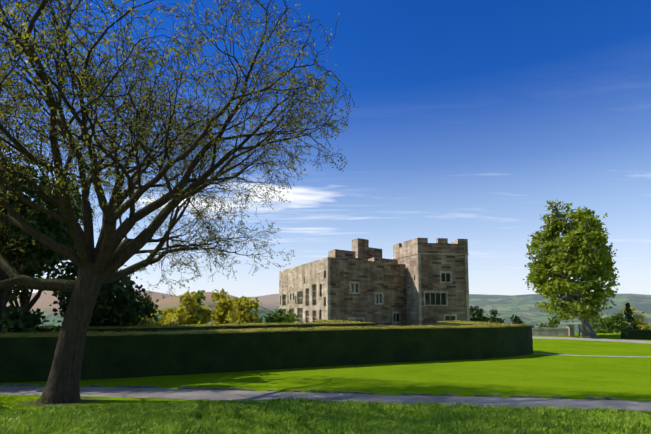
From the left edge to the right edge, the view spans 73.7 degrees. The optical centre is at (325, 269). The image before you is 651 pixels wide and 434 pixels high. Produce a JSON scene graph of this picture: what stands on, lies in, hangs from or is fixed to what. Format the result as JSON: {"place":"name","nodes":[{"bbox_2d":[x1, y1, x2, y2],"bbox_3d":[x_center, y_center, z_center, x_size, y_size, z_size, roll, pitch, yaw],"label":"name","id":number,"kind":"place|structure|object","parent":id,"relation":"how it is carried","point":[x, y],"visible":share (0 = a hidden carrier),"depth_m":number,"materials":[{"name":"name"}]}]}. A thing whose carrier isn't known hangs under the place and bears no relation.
{"place":"outdoors","nodes":[
{"label":"outdoors","id":0,"kind":"place"},
{"bbox_2d":[0,289,650,433],"bbox_3d":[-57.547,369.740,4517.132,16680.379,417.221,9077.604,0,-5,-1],"label":"ground","id":1,"kind":"structure","parent":0,"point":[569,376],"depth_m":27.45,"materials":[{"name":"green plant"}]},
{"bbox_2d":[6,302,40,324],"bbox_3d":[-24.424,4.778,31.811,6.664,5.036,6.143,0,-5,-1],"label":"dark shrub","id":2,"kind":"object","parent":1,"relation":"on","point":[24,305],"depth_m":32.84,"materials":[{"name":"green plant"}]},
{"bbox_2d":[0,295,49,332],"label":"dark shrub","id":3,"kind":"object","parent":1,"relation":"on","point":[13,321],"visible":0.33,"depth_m":28.18,"materials":[{"name":"green plant"}]},
{"bbox_2d":[0,202,78,312],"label":"dark tree","id":4,"kind":"object","parent":1,"relation":"on","point":[25,294],"visible":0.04,"depth_m":36.75,"materials":[{"name":"green plant"}]},
{"bbox_2d":[0,105,94,331],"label":"dark tree","id":5,"kind":"object","parent":1,"relation":"on","point":[56,230],"visible":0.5,"depth_m":28.31,"materials":[{"name":"green plant"}]},
{"bbox_2d":[48,320,91,331],"bbox_3d":[-17.760,5.594,29.685,5.355,4.208,6.387,0,-5,-1],"label":"dark shrub","id":6,"kind":"object","parent":1,"relation":"on","point":[57,330],"depth_m":29.60,"materials":[{"name":"green plant"}]},
{"bbox_2d":[49,265,162,326],"bbox_3d":[-18.025,3.475,36.194,9.115,8.336,7.575,0,-5,-1],"label":"dark tree","id":7,"kind":"object","parent":1,"relation":"on","point":[117,304],"visible":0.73,"depth_m":34.42,"materials":[{"name":"green plant"}]},
{"bbox_2d":[135,303,175,325],"bbox_3d":[-23.264,7.800,59.685,8.155,7.330,8.762,0,-5,-1],"label":"spring tree","id":8,"kind":"object","parent":1,"relation":"on","point":[165,312],"visible":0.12,"depth_m":59.12,"materials":[{"name":"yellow plant"}]},
{"bbox_2d":[0,0,358,403],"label":"oak tree","id":9,"kind":"object","parent":1,"relation":"on","point":[105,259],"visible":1,"depth_m":15.86,"materials":[{"name":"brown plant"}]},
{"bbox_2d":[164,291,214,324],"bbox_3d":[-17.642,6.341,56.096,6.570,6.882,6.080,2,-5,-18],"label":"spring tree","id":10,"kind":"object","parent":1,"relation":"on","point":[195,315],"visible":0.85,"depth_m":55.14,"materials":[{"name":"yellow plant"}]},
{"bbox_2d":[20,320,375,331],"bbox_3d":[-15.148,6.253,38.649,39.275,2.962,10.368,2,-5,-22],"label":"yew hedge","id":11,"kind":"object","parent":1,"relation":"on","point":[314,323],"visible":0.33,"depth_m":36.12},
{"bbox_2d":[36,319,368,327],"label":"yew sprigs","id":12,"kind":"object","parent":11,"relation":"on","point":[325,321],"visible":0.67,"depth_m":38.00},
{"bbox_2d":[188,290,207,323],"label":"bush","id":13,"kind":"object","parent":1,"relation":"on","point":[201,296],"visible":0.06,"depth_m":69.33,"materials":[{"name":"green plant"}]},
{"bbox_2d":[211,288,245,323],"bbox_3d":[-13.113,6.142,59.724,5.516,7.167,6.696,2,-5,-21],"label":"spring tree","id":14,"kind":"object","parent":1,"relation":"on","point":[223,306],"visible":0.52,"depth_m":58.63,"materials":[{"name":"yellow plant"}]},
{"bbox_2d":[223,296,265,323],"bbox_3d":[-10.221,6.319,55.400,5.416,5.958,4.562,3,-6,-34],"label":"spring tree","id":15,"kind":"object","parent":1,"relation":"on","point":[242,303],"visible":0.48,"depth_m":54.86,"materials":[{"name":"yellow plant"}]},
{"bbox_2d":[0,320,532,382],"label":"yew hedge","id":16,"kind":"object","parent":1,"relation":"on","point":[26,357],"visible":0.81,"depth_m":29.19,"materials":[{"name":"green plant"}]},
{"bbox_2d":[2,320,524,334],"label":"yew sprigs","id":17,"kind":"object","parent":16,"relation":"on","point":[124,331],"visible":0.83,"depth_m":31.67,"materials":[{"name":"green plant"}]},
{"bbox_2d":[262,308,298,322],"bbox_3d":[-5.661,7.210,56.590,4.609,4.395,5.697,-1,-5,14],"label":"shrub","id":18,"kind":"object","parent":1,"relation":"on","point":[280,316],"visible":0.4,"depth_m":55.74,"materials":[{"name":"green plant"}]},
{"bbox_2d":[0,384,621,399],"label":"road edging stones","id":19,"kind":"object","parent":1,"relation":"on","point":[314,391],"visible":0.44,"depth_m":19.92,"materials":[{"name":"grey stone"}]},
{"bbox_2d":[0,396,650,433],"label":"rough grass tufts","id":20,"kind":"object","parent":1,"relation":"on","point":[268,416],"visible":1,"depth_m":11.78,"materials":[{"name":"green plant"}]},
{"bbox_2d":[279,238,469,326],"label":"castle","id":21,"kind":"structure","parent":1,"relation":"on","point":[418,281],"depth_m":84.37,"materials":[{"name":"stone"}]},
{"bbox_2d":[469,306,485,321],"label":"bush","id":22,"kind":"object","parent":1,"relation":"on","point":[476,314],"visible":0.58,"depth_m":119.73,"materials":[{"name":"green plant"}]},
{"bbox_2d":[482,309,504,322],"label":"bush","id":23,"kind":"object","parent":1,"relation":"on","point":[494,318],"visible":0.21,"depth_m":126.36,"materials":[{"name":"green plant"}]},
{"bbox_2d":[509,314,534,327],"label":"bush","id":24,"kind":"object","parent":1,"relation":"on","point":[516,319],"visible":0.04,"depth_m":122.87,"materials":[{"name":"green plant"}]},
{"bbox_2d":[536,316,562,327],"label":"bush","id":25,"kind":"object","parent":1,"relation":"on","point":[553,322],"visible":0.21,"depth_m":105.74,"materials":[{"name":"green plant"}]},
{"bbox_2d":[532,324,584,335],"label":"terrace wall","id":26,"kind":"structure","parent":1,"relation":"on","point":[568,330],"depth_m":63.83,"materials":[{"name":"stone"}]},
{"bbox_2d":[523,198,619,336],"bbox_3d":[35.169,-0.183,62.505,12.624,20.694,12.339,0,-5,-1],"label":"beech tree","id":27,"kind":"object","parent":1,"relation":"on","point":[579,252],"visible":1,"depth_m":60.01,"materials":[{"name":"green plant"}]},
{"bbox_2d":[532,336,650,343],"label":"path","id":28,"kind":"structure","parent":1,"relation":"on","point":[616,340],"depth_m":56.87,"materials":[{"name":"grey concrete"}]},
{"bbox_2d":[588,312,626,332],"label":"bush","id":29,"kind":"object","parent":1,"relation":"on","point":[613,324],"visible":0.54,"depth_m":96.44,"materials":[{"name":"green plant"}]},
{"bbox_2d":[623,302,636,328],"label":"conifer","id":30,"kind":"object","parent":1,"relation":"on","point":[628,313],"visible":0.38,"depth_m":102.66,"materials":[{"name":"green plant"}]},
{"bbox_2d":[620,306,650,329],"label":"bush","id":31,"kind":"object","parent":1,"relation":"on","point":[641,325],"visible":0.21,"depth_m":103.73,"materials":[{"name":"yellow plant"}]},
{"bbox_2d":[621,329,650,339],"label":"drive hedge","id":32,"kind":"object","parent":1,"relation":"on","point":[635,334],"visible":0.96,"depth_m":57.50,"materials":[{"name":"green plant"}]},
{"bbox_2d":[0,386,650,412],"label":"estate road","id":33,"kind":"structure","parent":0,"point":[191,394],"depth_m":18.12,"materials":[{"name":"grey asphalt"}]},
{"bbox_2d":[0,0,650,297],"label":"sky","id":34,"kind":"structure","parent":0,"point":[471,116],"materials":[{"name":"blue"}]},
{"bbox_2d":[533,353,642,356],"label":"lawn path","id":35,"kind":"structure","parent":0,"point":[590,355],"depth_m":38.15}
]}

